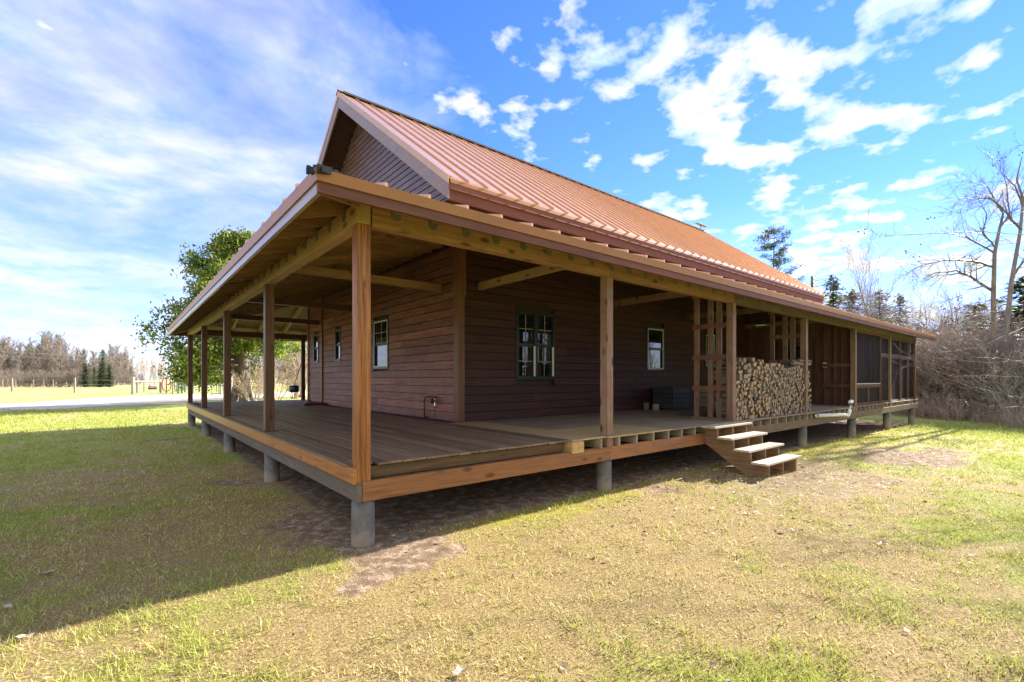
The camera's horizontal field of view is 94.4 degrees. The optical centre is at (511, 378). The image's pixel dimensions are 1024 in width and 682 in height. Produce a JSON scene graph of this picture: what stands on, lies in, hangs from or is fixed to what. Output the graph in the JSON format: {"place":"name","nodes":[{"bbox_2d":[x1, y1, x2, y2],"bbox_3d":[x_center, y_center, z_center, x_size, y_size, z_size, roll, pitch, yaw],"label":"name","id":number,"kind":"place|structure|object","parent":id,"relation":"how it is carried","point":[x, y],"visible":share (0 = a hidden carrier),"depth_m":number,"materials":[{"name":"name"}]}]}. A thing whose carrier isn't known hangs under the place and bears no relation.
{"place":"outdoors","nodes":[
{"label":"outdoors","id":0,"kind":"place"},
{"bbox_2d":[0,392,306,411],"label":"gravel road","id":1,"kind":"structure","parent":0,"point":[107,401],"depth_m":33.93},
{"bbox_2d":[0,379,1023,681],"bbox_3d":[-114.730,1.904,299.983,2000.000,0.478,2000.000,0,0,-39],"label":"ground","id":2,"kind":"structure","parent":0,"point":[438,513],"depth_m":4.33,"materials":[{"name":"plant"}]},
{"bbox_2d":[0,335,11,376],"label":"bare tree","id":3,"kind":"object","parent":2,"relation":"on","point":[2,362],"visible":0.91,"depth_m":104.47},
{"bbox_2d":[3,343,15,378],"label":"bare tree","id":4,"kind":"object","parent":2,"relation":"on","point":[7,363],"visible":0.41,"depth_m":108.31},
{"bbox_2d":[1,368,22,386],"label":"brush bush","id":5,"kind":"object","parent":2,"relation":"on","point":[9,376],"visible":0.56,"depth_m":98.23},
{"bbox_2d":[0,368,31,386],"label":"brush bush","id":6,"kind":"object","parent":2,"relation":"on","point":[19,384],"visible":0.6,"depth_m":93.41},
{"bbox_2d":[13,343,24,372],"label":"bare tree","id":7,"kind":"object","parent":2,"relation":"on","point":[19,347],"visible":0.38,"depth_m":120.05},
{"bbox_2d":[19,344,35,385],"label":"bare tree","id":8,"kind":"object","parent":2,"relation":"on","point":[29,359],"visible":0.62,"depth_m":107.84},
{"bbox_2d":[15,369,39,386],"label":"brush bush","id":9,"kind":"object","parent":2,"relation":"on","point":[30,380],"visible":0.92,"depth_m":92.55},
{"bbox_2d":[17,373,37,386],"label":"brush bush","id":10,"kind":"object","parent":2,"relation":"on","point":[21,381],"visible":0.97,"depth_m":91.63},
{"bbox_2d":[20,338,37,373],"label":"bare tree","id":11,"kind":"object","parent":2,"relation":"on","point":[29,353],"visible":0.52,"depth_m":109.58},
{"bbox_2d":[14,370,47,386],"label":"brush bush","id":12,"kind":"object","parent":2,"relation":"on","point":[37,383],"visible":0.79,"depth_m":93.75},
{"bbox_2d":[37,349,50,385],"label":"bare tree","id":13,"kind":"object","parent":2,"relation":"on","point":[46,363],"visible":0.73,"depth_m":109.85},
{"bbox_2d":[38,332,54,376],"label":"bare tree","id":14,"kind":"object","parent":2,"relation":"on","point":[50,342],"visible":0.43,"depth_m":112.68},
{"bbox_2d":[39,330,56,378],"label":"bare tree","id":15,"kind":"object","parent":2,"relation":"on","point":[46,338],"visible":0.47,"depth_m":111.93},
{"bbox_2d":[39,370,57,386],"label":"brush bush","id":16,"kind":"object","parent":2,"relation":"on","point":[45,381],"visible":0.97,"depth_m":92.21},
{"bbox_2d":[46,340,61,383],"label":"bare tree","id":17,"kind":"object","parent":2,"relation":"on","point":[52,356],"visible":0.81,"depth_m":109.56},
{"bbox_2d":[48,334,64,374],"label":"bare tree","id":18,"kind":"object","parent":2,"relation":"on","point":[57,336],"visible":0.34,"depth_m":114.59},
{"bbox_2d":[41,370,72,386],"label":"brush bush","id":19,"kind":"object","parent":2,"relation":"on","point":[60,379],"visible":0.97,"depth_m":93.10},
{"bbox_2d":[55,339,72,372],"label":"bare tree","id":20,"kind":"object","parent":2,"relation":"on","point":[60,355],"visible":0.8,"depth_m":111.35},
{"bbox_2d":[57,341,71,379],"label":"bare tree","id":21,"kind":"object","parent":2,"relation":"on","point":[67,350],"visible":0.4,"depth_m":120.37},
{"bbox_2d":[51,368,80,386],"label":"brush bush","id":22,"kind":"object","parent":2,"relation":"on","point":[70,379],"visible":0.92,"depth_m":93.38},
{"bbox_2d":[63,346,76,375],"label":"bare tree","id":23,"kind":"object","parent":2,"relation":"on","point":[71,361],"visible":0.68,"depth_m":109.94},
{"bbox_2d":[72,363,97,386],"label":"conifer","id":24,"kind":"object","parent":2,"relation":"on","point":[86,372],"visible":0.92,"depth_m":91.82,"materials":[{"name":"green plant"}]},
{"bbox_2d":[93,368,105,386],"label":"conifer","id":25,"kind":"object","parent":2,"relation":"on","point":[99,380],"visible":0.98,"depth_m":88.93,"materials":[{"name":"green plant"}]},
{"bbox_2d":[95,349,111,384],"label":"conifer","id":26,"kind":"object","parent":2,"relation":"on","point":[102,362],"visible":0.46,"depth_m":95.89,"materials":[{"name":"green plant"}]},
{"bbox_2d":[99,364,117,386],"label":"conifer","id":27,"kind":"object","parent":2,"relation":"on","point":[109,379],"visible":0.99,"depth_m":89.84,"materials":[{"name":"green plant"}]},
{"bbox_2d":[106,343,113,370],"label":"bare tree","id":28,"kind":"object","parent":2,"relation":"on","point":[111,348],"visible":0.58,"depth_m":120.90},
{"bbox_2d":[110,345,120,378],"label":"bare tree","id":29,"kind":"object","parent":2,"relation":"on","point":[113,364],"visible":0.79,"depth_m":115.20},
{"bbox_2d":[131,377,164,394],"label":"hitching rail","id":30,"kind":"object","parent":2,"relation":"on","point":[133,381],"visible":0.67,"depth_m":51.41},
{"bbox_2d":[143,379,159,391],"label":"corral panel","id":31,"kind":"object","parent":2,"relation":"on","point":[149,387],"visible":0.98,"depth_m":58.54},
{"bbox_2d":[120,225,306,400],"bbox_3d":[-18.647,-4.119,30.966,10.758,12.016,11.807,0,0,-39],"label":"tree","id":32,"kind":"object","parent":2,"relation":"on","point":[224,247],"visible":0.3,"depth_m":29.41,"materials":[{"name":"green plant"}]},
{"bbox_2d":[231,361,290,400],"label":"bare shrub","id":33,"kind":"object","parent":2,"relation":"on","point":[257,384],"visible":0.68,"depth_m":31.39,"materials":[{"name":"beige plant"}]},
{"bbox_2d":[233,342,306,399],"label":"bare shrub","id":34,"kind":"object","parent":2,"relation":"on","point":[287,366],"visible":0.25,"depth_m":36.84,"materials":[{"name":"beige plant"}]},
{"bbox_2d":[261,341,309,398],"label":"bare shrub","id":35,"kind":"object","parent":2,"relation":"on","point":[296,395],"visible":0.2,"depth_m":39.01,"materials":[{"name":"beige plant"}]},
{"bbox_2d":[278,345,306,396],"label":"bare shrub","id":36,"kind":"object","parent":2,"relation":"on","point":[297,380],"visible":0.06,"depth_m":42.46,"materials":[{"name":"beige plant"}]},
{"bbox_2d":[452,665,465,675],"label":"fallen leaf","id":37,"kind":"object","parent":2,"relation":"on","point":[458,670],"visible":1,"depth_m":2.69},
{"bbox_2d":[0,416,1018,681],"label":"fallen leaves","id":38,"kind":"object","parent":2,"relation":"on","point":[606,530],"depth_m":6.00,"materials":[{"name":"plant"}]},
{"bbox_2d":[167,89,936,547],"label":"timber house","id":39,"kind":"structure","parent":2,"relation":"on","point":[439,299],"depth_m":10.38,"materials":[{"name":"wood"}]},
{"bbox_2d":[289,346,301,391],"bbox_3d":[-8.575,-0.510,18.668,0.390,2.120,0.401,0,0,7],"label":"hanging planter","id":40,"kind":"object","parent":39,"relation":"hanging from","point":[294,388],"visible":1,"depth_m":18.54,"materials":[{"name":"black ceramic"}]},
{"bbox_2d":[289,400,326,405],"bbox_3d":[-6.845,0.801,15.878,0.740,0.140,1.700,0,0,-39],"label":"doormat","id":41,"kind":"object","parent":39,"relation":"on","point":[307,403],"visible":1,"depth_m":15.55,"materials":[{"name":"fabric"}]},
{"bbox_2d":[313,333,319,362],"bbox_3d":[-6.799,-1.045,16.498,0.067,1.010,0.520,0,0,-39],"label":"window","id":42,"kind":"structure","parent":39,"relation":"in","point":[315,336],"depth_m":16.58,"materials":[{"name":"clear glass"}]},
{"bbox_2d":[335,328,341,360],"bbox_3d":[-5.421,-1.045,14.821,0.067,1.010,0.500,0,0,-39],"label":"window","id":43,"kind":"structure","parent":39,"relation":"in","point":[338,337],"depth_m":14.87,"materials":[{"name":"clear glass"}]},
{"bbox_2d":[373,317,389,368],"bbox_3d":[-3.412,-0.895,12.376,0.067,1.310,0.950,0,0,-39],"label":"window","id":44,"kind":"structure","parent":39,"relation":"in","point":[381,328],"depth_m":12.38,"materials":[{"name":"clear glass"}]},
{"bbox_2d":[515,309,554,379],"bbox_3d":[0.535,-0.750,10.835,1.180,1.560,0.068,0,0,-39],"label":"window","id":45,"kind":"structure","parent":39,"relation":"in","point":[535,330],"depth_m":10.80,"materials":[{"name":"clear glass"}]},
{"bbox_2d":[645,326,664,370],"bbox_3d":[4.170,-0.855,13.822,0.890,1.270,0.067,0,0,-39],"label":"window","id":46,"kind":"structure","parent":39,"relation":"in","point":[655,336],"depth_m":13.85,"materials":[{"name":"clear glass"}]},
{"bbox_2d":[653,387,691,409],"bbox_3d":[4.588,0.563,13.559,0.972,0.632,0.664,0,0,-39],"label":"wooden crate","id":47,"kind":"object","parent":39,"relation":"on","point":[673,398],"visible":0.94,"depth_m":13.29,"materials":[{"name":"wood"}]},
{"bbox_2d":[692,390,707,406],"bbox_3d":[5.515,0.579,14.320,1.142,0.600,0.664,0,0,-39],"label":"wooden crate","id":48,"kind":"object","parent":39,"relation":"on","point":[703,398],"visible":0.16,"depth_m":14.03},
{"bbox_2d":[704,333,715,367],"bbox_3d":[6.600,-0.925,15.819,0.700,1.150,0.067,0,0,-39],"label":"window","id":49,"kind":"structure","parent":39,"relation":"in","point":[706,334],"depth_m":15.73,"materials":[{"name":"clear glass"}]},
{"bbox_2d":[766,363,810,415],"bbox_3d":[6.739,0.269,11.845,2.610,1.279,0.488,0,0,-39],"label":"firewood stack","id":50,"kind":"object","parent":39,"relation":"on","point":[786,387],"visible":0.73,"depth_m":11.52,"materials":[{"name":"brown wood"}]},
{"bbox_2d":[781,342,799,364],"bbox_3d":[9.698,-0.180,16.217,0.052,2.080,0.880,0,0,-39],"label":"door","id":51,"kind":"structure","parent":39,"relation":"in","point":[797,345],"depth_m":16.19,"materials":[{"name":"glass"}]},
{"bbox_2d":[815,399,853,416],"bbox_3d":[8.901,0.862,13.004,2.469,0.496,0.154,0,0,-37],"label":"drain pipe","id":52,"kind":"object","parent":39,"relation":"on","point":[849,410],"visible":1,"depth_m":13.03,"materials":[{"name":"plastic"}]},
{"bbox_2d":[701,421,801,476],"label":"porch steps","id":53,"kind":"structure","parent":2,"relation":"on","point":[742,450],"depth_m":8.67,"materials":[{"name":"wood"}]},
{"bbox_2d":[751,225,806,282],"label":"pine tree","id":54,"kind":"object","parent":2,"relation":"on","point":[781,251],"visible":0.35,"depth_m":45.67,"materials":[{"name":"green plant"}]},
{"bbox_2d":[808,272,829,287],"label":"snag tree","id":55,"kind":"object","parent":2,"relation":"on","point":[812,282],"visible":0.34,"depth_m":37.90,"materials":[{"name":"grey plant"}]},
{"bbox_2d":[823,274,860,309],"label":"conifer","id":56,"kind":"object","parent":2,"relation":"on","point":[832,295],"visible":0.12,"depth_m":45.81,"materials":[{"name":"green plant"}]},
{"bbox_2d":[834,289,882,319],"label":"conifer","id":57,"kind":"object","parent":2,"relation":"on","point":[849,296],"visible":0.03,"depth_m":40.96,"materials":[{"name":"plant"}]},
{"bbox_2d":[839,288,885,319],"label":"bare tree","id":58,"kind":"object","parent":2,"relation":"on","point":[860,306],"visible":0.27,"depth_m":35.46,"materials":[{"name":"grey plant"}]},
{"bbox_2d":[850,276,899,322],"bbox_3d":[25.338,-2.541,33.489,3.860,9.651,3.402,0,0,-29],"label":"bare tree","id":59,"kind":"object","parent":2,"relation":"on","point":[870,311],"visible":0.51,"depth_m":33.43,"materials":[{"name":"grey plant"}]},
{"bbox_2d":[828,226,925,321],"bbox_3d":[28.956,-5.146,37.817,8.568,15.074,6.509,0,0,-39],"label":"bare tree","id":60,"kind":"object","parent":2,"relation":"on","point":[860,281],"visible":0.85,"depth_m":37.55,"materials":[{"name":"grey plant"}]},
{"bbox_2d":[857,289,911,327],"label":"conifer","id":61,"kind":"object","parent":2,"relation":"on","point":[879,308],"visible":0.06,"depth_m":39.75,"materials":[{"name":"green plant"}]},
{"bbox_2d":[886,293,926,329],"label":"conifer","id":62,"kind":"object","parent":2,"relation":"on","point":[901,297],"visible":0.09,"depth_m":43.77,"materials":[{"name":"green plant"}]},
{"bbox_2d":[889,288,933,339],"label":"bare tree","id":63,"kind":"object","parent":2,"relation":"on","point":[906,312],"visible":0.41,"depth_m":35.06,"materials":[{"name":"grey plant"}]},
{"bbox_2d":[901,299,930,409],"bbox_3d":[23.896,-1.249,27.478,1.710,7.142,1.889,0,0,-22],"label":"sapling tree","id":64,"kind":"object","parent":2,"relation":"on","point":[922,323],"visible":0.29,"depth_m":27.82,"materials":[{"name":"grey plant"}]},
{"bbox_2d":[906,293,934,330],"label":"bare tree","id":65,"kind":"object","parent":2,"relation":"on","point":[925,310],"visible":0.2,"depth_m":44.44,"materials":[{"name":"grey plant"}]},
{"bbox_2d":[888,320,961,415],"bbox_3d":[22.764,-0.732,27.426,5.741,5.985,5.313,0,0,-42],"label":"thicket shrub","id":66,"kind":"object","parent":2,"relation":"on","point":[930,362],"visible":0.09,"depth_m":25.84,"materials":[{"name":"brown plant"}]},
{"bbox_2d":[911,287,938,329],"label":"bare tree","id":67,"kind":"object","parent":2,"relation":"on","point":[924,305],"visible":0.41,"depth_m":49.19,"materials":[{"name":"grey plant"}]},
{"bbox_2d":[915,391,944,417],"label":"bramble bush","id":68,"kind":"object","parent":2,"relation":"on","point":[933,415],"visible":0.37,"depth_m":24.29,"materials":[{"name":"beige plant"}]},
{"bbox_2d":[891,312,971,413],"bbox_3d":[23.909,-0.680,27.738,7.274,5.864,6.999,0,0,-5],"label":"thicket shrub","id":69,"kind":"object","parent":2,"relation":"on","point":[927,359],"visible":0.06,"depth_m":26.00,"materials":[{"name":"brown plant"}]},
{"bbox_2d":[850,134,1023,410],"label":"alder tree","id":70,"kind":"object","parent":2,"relation":"on","point":[962,297],"visible":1,"depth_m":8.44,"materials":[{"name":"brown plant"}]},
{"bbox_2d":[916,386,959,419],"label":"bramble bush","id":71,"kind":"object","parent":2,"relation":"on","point":[931,404],"visible":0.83,"depth_m":23.56,"materials":[{"name":"beige plant"}]},
{"bbox_2d":[898,293,979,413],"bbox_3d":[25.005,-1.423,27.927,5.681,7.424,6.939,0,0,15],"label":"thicket shrub","id":72,"kind":"object","parent":2,"relation":"on","point":[942,327],"visible":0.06,"depth_m":27.38,"materials":[{"name":"brown plant"}]},
{"bbox_2d":[925,400,952,419],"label":"bramble bush","id":73,"kind":"object","parent":2,"relation":"on","point":[938,414],"visible":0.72,"depth_m":23.37,"materials":[{"name":"beige plant"}]},
{"bbox_2d":[916,334,969,413],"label":"thicket shrub","id":74,"kind":"object","parent":2,"relation":"on","point":[920,386],"visible":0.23,"depth_m":24.86,"materials":[{"name":"brown plant"}]},
{"bbox_2d":[902,288,987,417],"bbox_3d":[23.173,-1.265,24.933,5.748,7.025,7.022,0,0,-21],"label":"thicket shrub","id":75,"kind":"object","parent":2,"relation":"on","point":[921,356],"visible":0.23,"depth_m":24.79,"materials":[{"name":"brown plant"}]},
{"bbox_2d":[932,280,962,334],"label":"bare tree","id":76,"kind":"object","parent":2,"relation":"on","point":[948,303],"visible":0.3,"depth_m":39.73,"materials":[{"name":"grey plant"}]},
{"bbox_2d":[910,323,988,416],"bbox_3d":[22.608,-0.422,24.970,5.060,5.277,5.259,0,0,4],"label":"thicket shrub","id":77,"kind":"object","parent":2,"relation":"on","point":[949,366],"visible":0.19,"depth_m":24.72,"materials":[{"name":"brown plant"}]},
{"bbox_2d":[909,319,990,411],"bbox_3d":[24.267,-0.696,27.118,6.804,5.910,6.297,0,0,19],"label":"thicket shrub","id":78,"kind":"object","parent":2,"relation":"on","point":[932,356],"visible":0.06,"depth_m":26.29,"materials":[{"name":"brown plant"}]},
{"bbox_2d":[926,281,979,339],"bbox_3d":[32.335,-2.528,34.494,3.534,9.612,4.796,0,0,39],"label":"bare tree","id":79,"kind":"object","parent":2,"relation":"on","point":[956,307],"visible":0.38,"depth_m":34.21,"materials":[{"name":"grey plant"}]},
{"bbox_2d":[937,299,970,389],"bbox_3d":[22.983,-0.903,24.438,1.790,6.345,1.942,0,0,-15],"label":"sapling tree","id":80,"kind":"object","parent":2,"relation":"on","point":[954,333],"visible":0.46,"depth_m":24.56,"materials":[{"name":"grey plant"}]},
{"bbox_2d":[885,141,1023,421],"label":"old apple tree","id":81,"kind":"object","parent":2,"relation":"on","point":[993,266],"visible":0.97,"depth_m":22.26,"materials":[{"name":"grey plant"}]},
{"bbox_2d":[934,391,981,421],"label":"bramble bush","id":82,"kind":"object","parent":2,"relation":"on","point":[956,409],"visible":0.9,"depth_m":22.17,"materials":[{"name":"beige plant"}]},
{"bbox_2d":[909,298,1011,411],"bbox_3d":[25.712,-0.969,27.068,7.292,6.490,7.016,0,0,18],"label":"thicket shrub","id":83,"kind":"object","parent":2,"relation":"on","point":[960,329],"visible":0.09,"depth_m":26.53,"materials":[{"name":"brown plant"}]},
{"bbox_2d":[904,285,1023,414],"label":"thicket shrub","id":84,"kind":"object","parent":2,"relation":"on","point":[925,362],"visible":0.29,"depth_m":24.29,"materials":[{"name":"brown plant"}]},
{"bbox_2d":[918,343,1011,418],"bbox_3d":[23.186,-0.004,24.018,4.209,4.391,4.317,0,0,-11],"label":"thicket shrub","id":85,"kind":"object","parent":2,"relation":"on","point":[959,382],"visible":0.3,"depth_m":24.02,"materials":[{"name":"brown plant"}]},
{"bbox_2d":[908,306,1023,413],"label":"thicket shrub","id":86,"kind":"object","parent":2,"relation":"on","point":[946,354],"visible":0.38,"depth_m":23.66,"materials":[{"name":"brown plant"}]},
{"bbox_2d":[939,388,1003,420],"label":"bramble bush","id":87,"kind":"object","parent":2,"relation":"on","point":[968,406],"visible":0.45,"depth_m":22.98,"materials":[{"name":"beige plant"}]},
{"bbox_2d":[919,308,1023,379],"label":"thicket shrub","id":88,"kind":"object","parent":2,"relation":"on","point":[961,337],"visible":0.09,"depth_m":26.18,"materials":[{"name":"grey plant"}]},
{"bbox_2d":[929,348,1013,418],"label":"thicket shrub","id":89,"kind":"object","parent":2,"relation":"on","point":[955,379],"visible":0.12,"depth_m":24.47,"materials":[{"name":"brown plant"}]},
{"bbox_2d":[921,332,1023,420],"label":"thicket shrub","id":90,"kind":"object","parent":2,"relation":"on","point":[991,383],"visible":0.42,"depth_m":22.43,"materials":[{"name":"brown plant"}]},
{"bbox_2d":[924,305,1023,418],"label":"thicket shrub","id":91,"kind":"object","parent":2,"relation":"on","point":[981,353],"visible":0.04,"depth_m":23.84,"materials":[{"name":"brown plant"}]},
{"bbox_2d":[955,398,993,421],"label":"bramble bush","id":92,"kind":"object","parent":2,"relation":"on","point":[976,407],"visible":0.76,"depth_m":22.27,"materials":[{"name":"beige plant"}]},
{"bbox_2d":[932,322,1023,421],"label":"thicket shrub","id":93,"kind":"object","parent":2,"relation":"on","point":[972,378],"visible":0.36,"depth_m":22.85,"materials":[{"name":"brown plant"}]},
{"bbox_2d":[933,333,1022,419],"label":"thicket shrub","id":94,"kind":"object","parent":2,"relation":"on","point":[979,372],"visible":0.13,"depth_m":23.38,"materials":[{"name":"brown plant"}]},
{"bbox_2d":[965,300,990,414],"bbox_3d":[24.394,-0.922,24.912,1.804,6.398,1.959,0,0,16],"label":"sapling tree","id":95,"kind":"object","parent":2,"relation":"on","point":[981,326],"visible":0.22,"depth_m":24.70,"materials":[{"name":"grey plant"}]},
{"bbox_2d":[945,301,1018,339],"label":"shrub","id":96,"kind":"object","parent":2,"relation":"on","point":[973,307],"visible":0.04,"depth_m":35.91,"materials":[{"name":"plant"}]},
{"bbox_2d":[946,318,1023,421],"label":"thicket shrub","id":97,"kind":"object","parent":2,"relation":"on","point":[976,360],"visible":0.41,"depth_m":22.22,"materials":[{"name":"brown plant"}]},
{"bbox_2d":[947,333,1023,422],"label":"thicket shrub","id":98,"kind":"object","parent":2,"relation":"on","point":[999,377],"visible":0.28,"depth_m":21.96,"materials":[{"name":"brown plant"}]},
{"bbox_2d":[956,276,1023,357],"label":"conifer","id":99,"kind":"object","parent":2,"relation":"on","point":[1018,287],"visible":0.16,"depth_m":27.20,"materials":[{"name":"green plant"}]},
{"bbox_2d":[961,336,1023,423],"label":"thicket shrub","id":100,"kind":"object","parent":2,"relation":"on","point":[1002,383],"visible":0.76,"depth_m":21.32,"materials":[{"name":"brown plant"}]},
{"bbox_2d":[971,405,1017,424],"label":"bramble bush","id":101,"kind":"object","parent":2,"relation":"on","point":[992,417],"visible":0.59,"depth_m":20.34,"materials":[{"name":"beige plant"}]},
{"bbox_2d":[974,390,1023,427],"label":"bramble bush","id":102,"kind":"object","parent":2,"relation":"on","point":[1020,409],"visible":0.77,"depth_m":19.17,"materials":[{"name":"beige plant"}]},
{"bbox_2d":[981,314,1016,414],"bbox_3d":[22.995,-0.561,22.292,1.567,5.565,1.441,0,0,43],"label":"sapling tree","id":103,"kind":"object","parent":2,"relation":"on","point":[997,344],"visible":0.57,"depth_m":22.27,"materials":[{"name":"brown plant"}]},
{"bbox_2d":[980,338,1023,408],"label":"thicket shrub","id":104,"kind":"object","parent":2,"relation":"on","point":[1011,379],"visible":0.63,"depth_m":20.84,"materials":[{"name":"brown plant"}]},
{"bbox_2d":[982,352,1023,401],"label":"thicket shrub","id":105,"kind":"object","parent":2,"relation":"on","point":[1010,377],"visible":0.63,"depth_m":21.18,"materials":[{"name":"brown plant"}]},
{"bbox_2d":[989,352,1023,396],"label":"thicket shrub","id":106,"kind":"object","parent":2,"relation":"on","point":[1020,369],"visible":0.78,"depth_m":20.65,"materials":[{"name":"brown plant"}]},
{"bbox_2d":[995,401,1023,428],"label":"bramble bush","id":107,"kind":"object","parent":2,"relation":"on","point":[1020,423],"visible":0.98,"depth_m":18.14,"materials":[{"name":"beige plant"}]},
{"bbox_2d":[998,309,1022,421],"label":"sapling tree","id":108,"kind":"object","parent":2,"relation":"on","point":[1010,342],"visible":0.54,"depth_m":22.32,"materials":[{"name":"brown plant"}]},
{"bbox_2d":[0,0,1023,378],"label":"sky","id":109,"kind":"structure","parent":0,"point":[132,131],"materials":[{"name":"blue"}]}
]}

